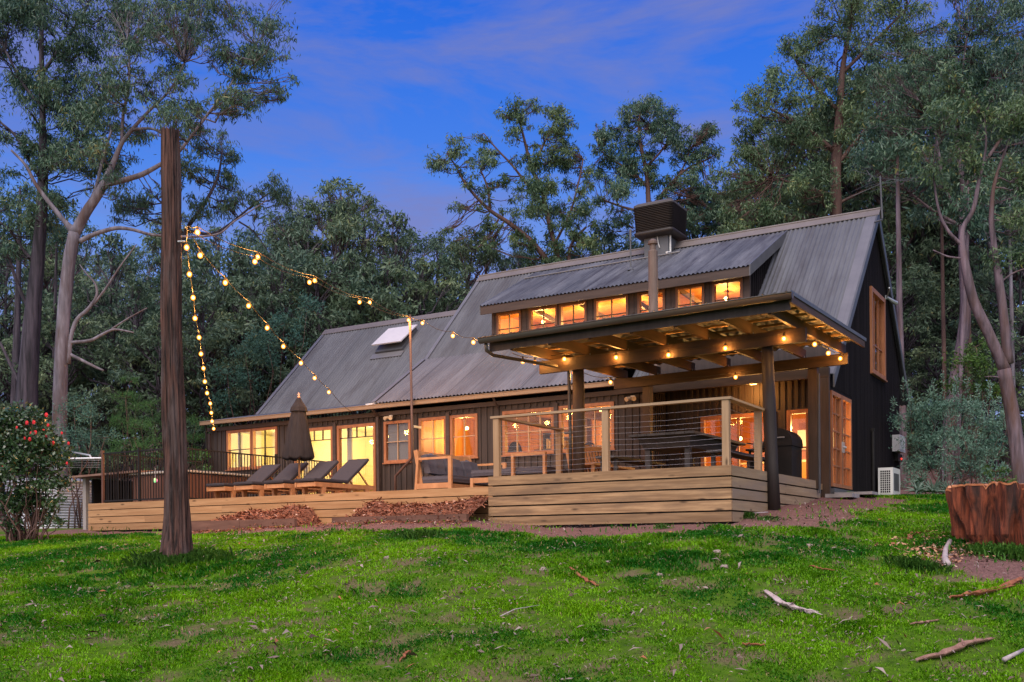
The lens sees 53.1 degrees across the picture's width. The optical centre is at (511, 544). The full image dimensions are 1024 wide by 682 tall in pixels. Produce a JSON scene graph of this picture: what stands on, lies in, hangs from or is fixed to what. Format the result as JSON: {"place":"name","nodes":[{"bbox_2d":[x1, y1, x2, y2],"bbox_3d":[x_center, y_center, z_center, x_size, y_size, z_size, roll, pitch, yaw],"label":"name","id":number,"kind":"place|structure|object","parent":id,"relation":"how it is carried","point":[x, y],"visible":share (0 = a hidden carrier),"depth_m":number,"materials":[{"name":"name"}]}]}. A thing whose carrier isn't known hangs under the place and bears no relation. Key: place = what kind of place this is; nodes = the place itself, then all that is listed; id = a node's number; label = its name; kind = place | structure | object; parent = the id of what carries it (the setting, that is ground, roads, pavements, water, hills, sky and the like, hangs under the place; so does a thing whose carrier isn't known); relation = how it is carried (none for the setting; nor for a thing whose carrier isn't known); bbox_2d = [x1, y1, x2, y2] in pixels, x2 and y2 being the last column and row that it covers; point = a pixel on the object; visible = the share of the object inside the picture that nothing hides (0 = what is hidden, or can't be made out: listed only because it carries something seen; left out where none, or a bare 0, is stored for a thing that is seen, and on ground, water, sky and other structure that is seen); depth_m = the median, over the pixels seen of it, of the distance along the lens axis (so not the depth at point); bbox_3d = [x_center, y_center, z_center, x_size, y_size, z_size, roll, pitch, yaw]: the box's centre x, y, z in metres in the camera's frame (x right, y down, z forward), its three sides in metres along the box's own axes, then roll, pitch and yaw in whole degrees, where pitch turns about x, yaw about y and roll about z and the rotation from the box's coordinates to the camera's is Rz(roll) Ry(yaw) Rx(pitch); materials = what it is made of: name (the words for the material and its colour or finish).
{"place":"outdoors","nodes":[
{"label":"outdoors","id":0,"kind":"place"},
{"bbox_2d":[0,441,1023,681],"bbox_3d":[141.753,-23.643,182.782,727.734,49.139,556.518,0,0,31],"label":"ground","id":1,"kind":"structure","parent":0,"point":[992,567],"depth_m":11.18,"materials":[{"name":"green plant"}]},
{"bbox_2d":[0,172,60,480],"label":"slim tree","id":2,"kind":"object","parent":1,"relation":"on","point":[17,323],"visible":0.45,"depth_m":36.90,"materials":[{"name":"green plant"}]},
{"bbox_2d":[0,396,76,541],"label":"camellia bush","id":3,"kind":"object","parent":1,"relation":"on","point":[17,429],"visible":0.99,"depth_m":21.31,"materials":[{"name":"green plant"}]},
{"bbox_2d":[0,336,79,491],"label":"forest tree","id":4,"kind":"object","parent":1,"relation":"on","point":[42,366],"visible":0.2,"depth_m":37.38,"materials":[{"name":"green plant"}]},
{"bbox_2d":[3,477,91,527],"bbox_3d":[-13.261,-1.137,29.697,2.660,1.606,2.660,0,0,31],"label":"water tank","id":5,"kind":"object","parent":1,"relation":"on","point":[64,510],"visible":0.16,"depth_m":28.75,"materials":[{"name":"metal"}]},
{"bbox_2d":[0,237,101,464],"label":"forest tree","id":6,"kind":"object","parent":1,"relation":"on","point":[5,323],"visible":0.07,"depth_m":41.82,"materials":[{"name":"green plant"}]},
{"bbox_2d":[0,223,104,391],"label":"gum tree","id":7,"kind":"object","parent":1,"relation":"on","point":[49,266],"visible":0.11,"depth_m":45.93,"materials":[{"name":"green plant"}]},
{"bbox_2d":[23,199,93,428],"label":"slim tree","id":8,"kind":"object","parent":1,"relation":"on","point":[57,239],"visible":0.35,"depth_m":39.71,"materials":[{"name":"green plant"}]},
{"bbox_2d":[1,300,123,480],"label":"forest tree","id":9,"kind":"object","parent":1,"relation":"on","point":[44,401],"visible":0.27,"depth_m":39.68,"materials":[{"name":"green plant"}]},
{"bbox_2d":[0,0,147,527],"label":"gum tree","id":10,"kind":"object","parent":1,"relation":"on","point":[30,15],"visible":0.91,"depth_m":30.74,"materials":[{"name":"green plant"}]},
{"bbox_2d":[44,388,124,528],"bbox_3d":[-11.679,-2.323,28.028,2.211,3.896,1.643,0,0,8],"label":"shrub","id":11,"kind":"object","parent":1,"relation":"on","point":[91,437],"visible":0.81,"depth_m":27.91,"materials":[{"name":"green plant"}]},
{"bbox_2d":[46,310,157,480],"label":"forest tree","id":12,"kind":"object","parent":1,"relation":"on","point":[105,316],"visible":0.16,"depth_m":41.20,"materials":[{"name":"green plant"}]},
{"bbox_2d":[69,470,152,529],"bbox_3d":[-9.887,-1.127,27.373,2.771,1.626,2.500,0,0,31],"label":"wood shelter","id":13,"kind":"object","parent":1,"relation":"on","point":[96,489],"visible":0.23,"depth_m":27.19,"materials":[{"name":"wood"}]},
{"bbox_2d":[41,231,191,469],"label":"forest tree","id":14,"kind":"object","parent":1,"relation":"on","point":[114,243],"visible":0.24,"depth_m":43.82,"materials":[{"name":"green plant"}]},
{"bbox_2d":[46,278,207,480],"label":"forest tree","id":15,"kind":"object","parent":1,"relation":"on","point":[139,298],"visible":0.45,"depth_m":40.03,"materials":[{"name":"green plant"}]},
{"bbox_2d":[57,241,196,443],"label":"gum tree","id":16,"kind":"object","parent":1,"relation":"on","point":[154,264],"visible":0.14,"depth_m":47.40,"materials":[{"name":"green plant"}]},
{"bbox_2d":[103,374,161,480],"bbox_3d":[-12.218,-3.065,33.017,2.547,4.873,1.741,0,0,31],"label":"conifer shrub","id":17,"kind":"object","parent":1,"relation":"on","point":[138,443],"visible":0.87,"depth_m":32.87,"materials":[{"name":"green plant"}]},
{"bbox_2d":[11,0,302,478],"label":"gum tree","id":18,"kind":"object","parent":1,"relation":"on","point":[227,102],"visible":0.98,"depth_m":28.86,"materials":[{"name":"green plant"}]},
{"bbox_2d":[93,312,225,470],"bbox_3d":[-13.491,-4.862,39.574,4.721,8.028,4.700,0,0,25],"label":"forest tree","id":19,"kind":"object","parent":1,"relation":"on","point":[138,346],"visible":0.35,"depth_m":38.89,"materials":[{"name":"green plant"}]},
{"bbox_2d":[102,215,225,388],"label":"gum tree","id":20,"kind":"object","parent":1,"relation":"on","point":[156,245],"visible":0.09,"depth_m":48.88,"materials":[{"name":"green plant"}]},
{"bbox_2d":[103,543,246,575],"bbox_3d":[-5.211,0.236,15.829,2.340,0.514,2.029,0,0,0],"label":"grass tuft","id":21,"kind":"object","parent":1,"relation":"on","point":[148,558],"visible":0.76,"depth_m":15.55,"materials":[{"name":"green plant"}]},
{"bbox_2d":[159,126,193,555],"bbox_3d":[-5.265,-3.007,15.986,0.675,7.030,0.650,0,0,31],"label":"log pole","id":22,"kind":"object","parent":1,"relation":"on","point":[176,538],"visible":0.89,"depth_m":15.89,"materials":[{"name":"brown wood"}]},
{"bbox_2d":[100,238,262,467],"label":"forest tree","id":23,"kind":"object","parent":1,"relation":"on","point":[205,268],"visible":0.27,"depth_m":41.76,"materials":[{"name":"green plant"}]},
{"bbox_2d":[118,287,277,469],"bbox_3d":[-12.365,-5.486,40.192,6.326,8.994,6.894,0,0,5],"label":"forest tree","id":24,"kind":"object","parent":1,"relation":"on","point":[197,302],"visible":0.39,"depth_m":39.18,"materials":[{"name":"green plant"}]},
{"bbox_2d":[103,120,306,251],"bbox_3d":[-10.911,-7.266,33.488,8.353,13.701,4.023,0,0,31],"label":"gum tree","id":25,"kind":"object","parent":1,"relation":"on","point":[230,204],"visible":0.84,"depth_m":32.97,"materials":[{"name":"green plant"}]},
{"bbox_2d":[186,292,300,468],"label":"forest tree","id":26,"kind":"object","parent":1,"relation":"on","point":[233,341],"visible":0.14,"depth_m":41.32,"materials":[{"name":"green plant"}]},
{"bbox_2d":[191,518,296,532],"bbox_3d":[-5.729,-0.382,21.676,3.112,0.256,0.085,0,0,31],"label":"log edging","id":27,"kind":"object","parent":1,"relation":"on","point":[222,525],"visible":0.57,"depth_m":21.65,"materials":[{"name":"brown wood"}]},
{"bbox_2d":[182,238,317,420],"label":"forest tree","id":28,"kind":"object","parent":1,"relation":"on","point":[230,254],"visible":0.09,"depth_m":44.01,"materials":[{"name":"green plant"}]},
{"bbox_2d":[192,502,321,533],"bbox_3d":[-5.838,-0.527,21.612,3.578,0.713,2.324,0,0,31],"label":"mulch bed","id":29,"kind":"object","parent":1,"relation":"on","point":[305,514],"visible":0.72,"depth_m":21.71,"materials":[{"name":"brown wood"}]},
{"bbox_2d":[183,277,334,427],"bbox_3d":[-9.887,-5.905,40.904,6.326,9.602,6.894,0,0,-10],"label":"forest tree","id":30,"kind":"object","parent":1,"relation":"on","point":[241,394],"visible":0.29,"depth_m":39.92,"materials":[{"name":"green plant"}]},
{"bbox_2d":[197,289,327,425],"bbox_3d":[-9.152,-5.208,38.041,4.736,8.424,3.496,0,0,31],"label":"tree","id":31,"kind":"object","parent":1,"relation":"on","point":[255,354],"visible":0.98,"depth_m":37.83,"materials":[{"name":"green plant"}]},
{"bbox_2d":[204,220,338,419],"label":"gum tree","id":32,"kind":"object","parent":1,"relation":"on","point":[250,234],"visible":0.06,"depth_m":47.18,"materials":[{"name":"green plant"}]},
{"bbox_2d":[207,258,355,423],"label":"forest tree","id":33,"kind":"object","parent":1,"relation":"on","point":[274,284],"visible":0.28,"depth_m":41.03,"materials":[{"name":"green plant"}]},
{"bbox_2d":[88,486,492,531],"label":"deck","id":34,"kind":"structure","parent":1,"relation":"on","point":[148,516],"depth_m":22.56,"materials":[{"name":"brown wood"}]},
{"bbox_2d":[129,469,249,501],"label":"spa pool","id":35,"kind":"structure","parent":34,"relation":"on","point":[226,475],"depth_m":25.55,"materials":[{"name":"grey wood"}]},
{"bbox_2d":[101,447,332,502],"bbox_3d":[-7.611,-1.684,27.243,2.786,1.340,5.568,0,0,31],"label":"pool fence","id":36,"kind":"object","parent":34,"relation":"on","point":[138,466],"visible":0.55,"depth_m":25.30,"materials":[{"name":"black metal"}]},
{"bbox_2d":[206,464,285,497],"bbox_3d":[-6.540,-1.524,25.424,0.630,1.001,2.180,0,0,31],"label":"sun lounger","id":37,"kind":"object","parent":34,"relation":"on","point":[263,473],"visible":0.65,"depth_m":25.55,"materials":[{"name":"grey fabric"}]},
{"bbox_2d":[233,462,315,496],"bbox_3d":[-5.752,-1.531,24.950,0.630,1.001,2.180,0,0,31],"label":"sun lounger","id":38,"kind":"object","parent":34,"relation":"on","point":[289,471],"visible":0.56,"depth_m":25.06,"materials":[{"name":"grey fabric"}]},
{"bbox_2d":[282,392,314,494],"bbox_3d":[-5.181,-2.368,24.954,0.774,2.655,0.736,0,0,-35],"label":"garden umbrella","id":39,"kind":"object","parent":34,"relation":"on","point":[298,445],"visible":0.86,"depth_m":24.79,"materials":[{"name":"brown fabric"}]},
{"bbox_2d":[264,460,345,495],"bbox_3d":[-4.913,-1.538,24.444,0.630,1.001,2.180,0,0,31],"label":"sun lounger","id":40,"kind":"object","parent":34,"relation":"on","point":[323,469],"visible":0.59,"depth_m":24.60,"materials":[{"name":"grey fabric"}]},
{"bbox_2d":[294,459,375,493],"bbox_3d":[-4.107,-1.545,23.959,0.630,1.001,2.180,0,0,31],"label":"sun lounger","id":41,"kind":"object","parent":34,"relation":"on","point":[347,472],"visible":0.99,"depth_m":24.05,"materials":[{"name":"grey fabric"}]},
{"bbox_2d":[414,450,506,489],"bbox_3d":[-1.214,-1.629,24.305,1.099,1.100,2.410,0,0,31],"label":"outdoor sofa","id":42,"kind":"object","parent":34,"relation":"on","point":[456,470],"visible":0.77,"depth_m":23.56,"materials":[{"name":"brown wood"}]},
{"bbox_2d":[470,452,567,486],"bbox_3d":[0.145,-1.506,22.326,1.930,0.830,1.090,0,0,31],"label":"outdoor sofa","id":43,"kind":"object","parent":34,"relation":"on","point":[485,474],"visible":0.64,"depth_m":21.80,"materials":[{"name":"brown wood"}]},
{"bbox_2d":[244,209,345,366],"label":"gum tree","id":44,"kind":"object","parent":1,"relation":"on","point":[269,233],"visible":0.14,"depth_m":45.67,"materials":[{"name":"green plant"}]},
{"bbox_2d":[239,253,369,416],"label":"forest tree","id":45,"kind":"object","parent":1,"relation":"on","point":[315,271],"visible":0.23,"depth_m":42.28,"materials":[{"name":"green plant"}]},
{"bbox_2d":[220,195,401,367],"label":"gum tree","id":46,"kind":"object","parent":1,"relation":"on","point":[296,258],"visible":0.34,"depth_m":44.09,"materials":[{"name":"green plant"}]},
{"bbox_2d":[266,248,411,421],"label":"forest tree","id":47,"kind":"object","parent":1,"relation":"on","point":[349,256],"visible":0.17,"depth_m":41.88,"materials":[{"name":"green plant"}]},
{"bbox_2d":[272,176,407,414],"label":"gum tree","id":48,"kind":"object","parent":1,"relation":"on","point":[353,190],"visible":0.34,"depth_m":44.75,"materials":[{"name":"green plant"}]},
{"bbox_2d":[329,253,440,412],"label":"forest tree","id":49,"kind":"object","parent":1,"relation":"on","point":[412,310],"visible":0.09,"depth_m":43.97,"materials":[{"name":"green plant"}]},
{"bbox_2d":[317,209,467,326],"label":"forest tree","id":50,"kind":"object","parent":1,"relation":"on","point":[396,220],"visible":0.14,"depth_m":44.62,"materials":[{"name":"green plant"}]},
{"bbox_2d":[297,495,488,527],"bbox_3d":[-2.222,-0.637,19.614,3.686,0.649,1.973,0,0,31],"label":"mulch bed","id":51,"kind":"object","parent":1,"relation":"on","point":[469,506],"visible":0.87,"depth_m":19.66,"materials":[{"name":"brown wood"}]},
{"bbox_2d":[332,514,468,523],"bbox_3d":[-2.179,-0.447,19.537,3.202,0.189,0.085,0,0,31],"label":"log edging","id":52,"kind":"object","parent":1,"relation":"on","point":[463,517],"visible":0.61,"depth_m":19.38,"materials":[{"name":"brown wood"}]},
{"bbox_2d":[349,257,465,323],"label":"forest tree","id":53,"kind":"object","parent":1,"relation":"on","point":[421,287],"visible":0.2,"depth_m":43.49,"materials":[{"name":"green plant"}]},
{"bbox_2d":[347,226,478,315],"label":"gum tree","id":54,"kind":"object","parent":1,"relation":"on","point":[410,257],"visible":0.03,"depth_m":48.41,"materials":[{"name":"green plant"}]},
{"bbox_2d":[406,235,470,313],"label":"gum tree","id":55,"kind":"object","parent":1,"relation":"on","point":[440,246],"visible":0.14,"depth_m":45.64,"materials":[{"name":"green plant"}]},
{"bbox_2d":[417,225,505,312],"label":"gum tree","id":56,"kind":"object","parent":1,"relation":"on","point":[462,247],"visible":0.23,"depth_m":47.69,"materials":[{"name":"green plant"}]},
{"bbox_2d":[0,497,1023,681],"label":"leaf litter","id":57,"kind":"object","parent":1,"relation":"on","point":[518,627],"visible":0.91,"depth_m":11.61,"materials":[{"name":"brown plant"}]},
{"bbox_2d":[422,92,610,267],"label":"gum tree","id":58,"kind":"object","parent":1,"relation":"on","point":[536,187],"visible":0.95,"depth_m":45.78,"materials":[{"name":"green plant"}]},
{"bbox_2d":[200,207,910,496],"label":"house","id":59,"kind":"structure","parent":1,"relation":"on","point":[836,267],"depth_m":27.15,"materials":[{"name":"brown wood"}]},
{"bbox_2d":[337,423,375,492],"bbox_3d":[-4.328,-2.350,28.643,1.440,1.985,0.155,0,0,31],"label":"glass door","id":60,"kind":"structure","parent":59,"relation":"in","point":[339,428],"depth_m":28.64,"materials":[{"name":"brown wood"}]},
{"bbox_2d":[382,420,411,463],"bbox_3d":[-3.102,-2.771,27.903,0.970,1.165,0.155,0,0,31],"label":"window","id":61,"kind":"structure","parent":59,"relation":"in","point":[397,434],"depth_m":27.92,"materials":[{"name":"brown wood"}]},
{"bbox_2d":[501,407,553,456],"bbox_3d":[0.418,-2.806,25.782,1.550,1.155,0.155,0,0,31],"label":"window","id":62,"kind":"structure","parent":59,"relation":"in","point":[504,430],"depth_m":25.80,"materials":[{"name":"brown wood"}]},
{"bbox_2d":[633,198,686,256],"bbox_3d":[4.212,-8.707,29.055,1.210,1.740,1.210,0,0,31],"label":"evaporative cooler","id":63,"kind":"object","parent":59,"relation":"on","point":[662,222],"visible":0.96,"depth_m":28.63,"materials":[{"name":"brown plastic"}]},
{"bbox_2d":[830,390,844,487],"bbox_3d":[7.208,-2.313,22.794,0.198,2.100,0.950,0,0,31],"label":"door","id":64,"kind":"structure","parent":59,"relation":"in","point":[835,398],"depth_m":22.99,"materials":[{"name":"brown wood"}]},
{"bbox_2d":[839,395,851,489],"bbox_3d":[7.684,-2.317,23.585,0.198,2.100,0.925,0,0,31],"label":"door","id":65,"kind":"structure","parent":59,"relation":"in","point":[846,402],"depth_m":23.90,"materials":[{"name":"brown wood"}]},
{"bbox_2d":[869,286,887,381],"bbox_3d":[9.428,-5.400,26.560,0.220,2.205,1.740,0,0,31],"label":"window","id":66,"kind":"structure","parent":59,"relation":"in","point":[874,295],"depth_m":26.76,"materials":[{"name":"brown wood"}]},
{"bbox_2d":[579,90,725,245],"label":"gum tree","id":67,"kind":"object","parent":1,"relation":"on","point":[626,173],"visible":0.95,"depth_m":46.78,"materials":[{"name":"green plant"}]},
{"bbox_2d":[488,396,822,527],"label":"raised deck","id":68,"kind":"structure","parent":1,"relation":"on","point":[726,491],"depth_m":18.02,"materials":[{"name":"brown wood"}]},
{"bbox_2d":[629,430,745,468],"bbox_3d":[3.526,-1.671,20.311,1.302,0.810,2.950,0,0,31],"label":"dining table","id":69,"kind":"object","parent":68,"relation":"on","point":[659,441],"visible":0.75,"depth_m":19.37,"materials":[{"name":"brown wood"}]},
{"bbox_2d":[746,428,802,477],"bbox_3d":[5.429,-1.825,21.333,1.010,1.085,0.874,0,0,31],"label":"barbecue","id":70,"kind":"object","parent":68,"relation":"on","point":[790,445],"visible":0.55,"depth_m":20.91,"materials":[{"name":"metal"}]},
{"bbox_2d":[477,289,865,509],"bbox_3d":[3.332,-2.382,20.196,5.940,3.616,5.542,0,0,31],"label":"pergola","id":71,"kind":"object","parent":1,"relation":"on","point":[800,322],"visible":0.93,"depth_m":19.30,"materials":[{"name":"wood"}]},
{"bbox_2d":[696,183,765,237],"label":"gum tree","id":72,"kind":"object","parent":1,"relation":"on","point":[736,194],"visible":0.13,"depth_m":48.24,"materials":[{"name":"green plant"}]},
{"bbox_2d":[709,137,812,228],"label":"gum tree","id":73,"kind":"object","parent":1,"relation":"on","point":[759,142],"visible":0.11,"depth_m":50.13,"materials":[{"name":"green plant"}]},
{"bbox_2d":[705,90,927,254],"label":"gum tree","id":74,"kind":"object","parent":1,"relation":"on","point":[769,129],"visible":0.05,"depth_m":50.00,"materials":[{"name":"green plant"}]},
{"bbox_2d":[706,0,952,234],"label":"gum tree","id":75,"kind":"object","parent":1,"relation":"on","point":[814,126],"visible":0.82,"depth_m":42.64,"materials":[{"name":"green plant"}]},
{"bbox_2d":[759,62,921,281],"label":"gum tree","id":76,"kind":"object","parent":1,"relation":"on","point":[849,209],"visible":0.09,"depth_m":48.20,"materials":[{"name":"green plant"}]},
{"bbox_2d":[777,55,987,300],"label":"gum tree","id":77,"kind":"object","parent":1,"relation":"on","point":[891,219],"visible":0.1,"depth_m":47.65,"materials":[{"name":"green plant"}]},
{"bbox_2d":[878,467,899,494],"bbox_3d":[9.688,-1.527,26.330,0.366,0.821,0.970,0,0,31],"label":"air conditioner","id":78,"kind":"object","parent":1,"relation":"on","point":[888,480],"visible":0.88,"depth_m":25.95,"materials":[{"name":"white metal"}]},
{"bbox_2d":[861,126,946,489],"bbox_3d":[12.931,-7.417,33.795,2.005,12.687,2.400,0,0,-33],"label":"slim tree","id":79,"kind":"object","parent":1,"relation":"on","point":[895,155],"visible":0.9,"depth_m":33.91,"materials":[{"name":"green plant"}]},
{"bbox_2d":[869,553,953,575],"bbox_3d":[5.209,0.247,13.026,1.268,0.328,0.659,0,0,31],"label":"grass tuft","id":80,"kind":"object","parent":1,"relation":"on","point":[915,562],"visible":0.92,"depth_m":13.00,"materials":[{"name":"green plant"}]},
{"bbox_2d":[815,40,1023,461],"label":"gum tree","id":81,"kind":"object","parent":1,"relation":"on","point":[921,124],"visible":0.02,"depth_m":47.63,"materials":[{"name":"green plant"}]},
{"bbox_2d":[883,229,957,434],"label":"forest tree","id":82,"kind":"object","parent":1,"relation":"on","point":[919,318],"visible":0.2,"depth_m":42.69,"materials":[{"name":"green plant"}]},
{"bbox_2d":[893,264,959,467],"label":"forest tree","id":83,"kind":"object","parent":1,"relation":"on","point":[921,343],"visible":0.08,"depth_m":45.32,"materials":[{"name":"green plant"}]},
{"bbox_2d":[837,0,1023,480],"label":"gum tree","id":84,"kind":"object","parent":1,"relation":"on","point":[907,79],"visible":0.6,"depth_m":35.61,"materials":[{"name":"green plant"}]},
{"bbox_2d":[907,153,970,417],"bbox_3d":[15.812,-7.543,37.179,2.235,12.744,3.941,0,0,11],"label":"slim tree","id":85,"kind":"object","parent":1,"relation":"on","point":[942,205],"visible":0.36,"depth_m":36.94,"materials":[{"name":"green plant"}]},
{"bbox_2d":[865,38,1022,463],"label":"gum tree","id":86,"kind":"object","parent":1,"relation":"on","point":[926,250],"visible":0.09,"depth_m":46.97,"materials":[{"name":"green plant"}]},
{"bbox_2d":[904,335,989,469],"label":"forest tree","id":87,"kind":"object","parent":1,"relation":"on","point":[926,355],"visible":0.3,"depth_m":41.75,"materials":[{"name":"green plant"}]},
{"bbox_2d":[887,371,1010,494],"bbox_3d":[11.614,-2.827,26.995,3.415,3.321,1.987,0,0,-13],"label":"shrub","id":88,"kind":"object","parent":1,"relation":"on","point":[924,461],"visible":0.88,"depth_m":26.86,"materials":[{"name":"green plant"}]},
{"bbox_2d":[893,220,1016,460],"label":"forest tree","id":89,"kind":"object","parent":1,"relation":"on","point":[947,272],"visible":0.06,"depth_m":47.15,"materials":[{"name":"green plant"}]},
{"bbox_2d":[902,47,1023,329],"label":"gum tree","id":90,"kind":"object","parent":1,"relation":"on","point":[1002,204],"visible":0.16,"depth_m":41.95,"materials":[{"name":"green plant"}]},
{"bbox_2d":[905,242,1023,464],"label":"forest tree","id":91,"kind":"object","parent":1,"relation":"on","point":[973,257],"visible":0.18,"depth_m":43.46,"materials":[{"name":"green plant"}]},
{"bbox_2d":[910,58,1023,483],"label":"gum tree","id":92,"kind":"object","parent":1,"relation":"on","point":[960,103],"visible":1,"depth_m":23.90,"materials":[{"name":"green plant"}]},
{"bbox_2d":[922,236,1023,465],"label":"forest tree","id":93,"kind":"object","parent":1,"relation":"on","point":[990,281],"visible":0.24,"depth_m":39.88,"materials":[{"name":"green plant"}]},
{"bbox_2d":[942,172,1007,484],"bbox_3d":[14.908,-6.650,33.263,1.836,11.210,2.529,0,0,70],"label":"slim tree","id":94,"kind":"object","parent":1,"relation":"on","point":[975,224],"visible":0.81,"depth_m":32.94,"materials":[{"name":"green plant"}]},
{"bbox_2d":[926,26,1023,462],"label":"gum tree","id":95,"kind":"object","parent":1,"relation":"on","point":[1015,277],"visible":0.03,"depth_m":46.00,"materials":[{"name":"green plant"}]},
{"bbox_2d":[927,335,1023,475],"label":"forest tree","id":96,"kind":"object","parent":1,"relation":"on","point":[1017,375],"visible":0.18,"depth_m":35.97,"materials":[{"name":"green plant"}]},
{"bbox_2d":[935,332,1021,483],"bbox_3d":[14.103,-3.992,30.990,2.468,4.934,2.076,0,0,3],"label":"shrub","id":97,"kind":"object","parent":1,"relation":"on","point":[976,362],"visible":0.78,"depth_m":30.97,"materials":[{"name":"green plant"}]},
{"bbox_2d":[945,481,1023,545],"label":"tree stump","id":98,"kind":"object","parent":1,"relation":"on","point":[993,511],"visible":0.96,"depth_m":14.07,"materials":[{"name":"red wood"}]},
{"bbox_2d":[948,539,1023,561],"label":"grass tuft","id":99,"kind":"object","parent":1,"relation":"on","point":[1005,549],"visible":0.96,"depth_m":13.58,"materials":[{"name":"green plant"}]},
{"bbox_2d":[969,304,1023,456],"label":"forest tree","id":100,"kind":"object","parent":1,"relation":"on","point":[1016,339],"visible":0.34,"depth_m":34.27,"materials":[{"name":"green plant"}]},
{"bbox_2d":[982,195,1023,387],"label":"slim tree","id":101,"kind":"object","parent":1,"relation":"on","point":[1011,309],"visible":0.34,"depth_m":33.95,"materials":[{"name":"green plant"}]},
{"bbox_2d":[0,0,1023,438],"label":"sky","id":102,"kind":"structure","parent":0,"point":[384,81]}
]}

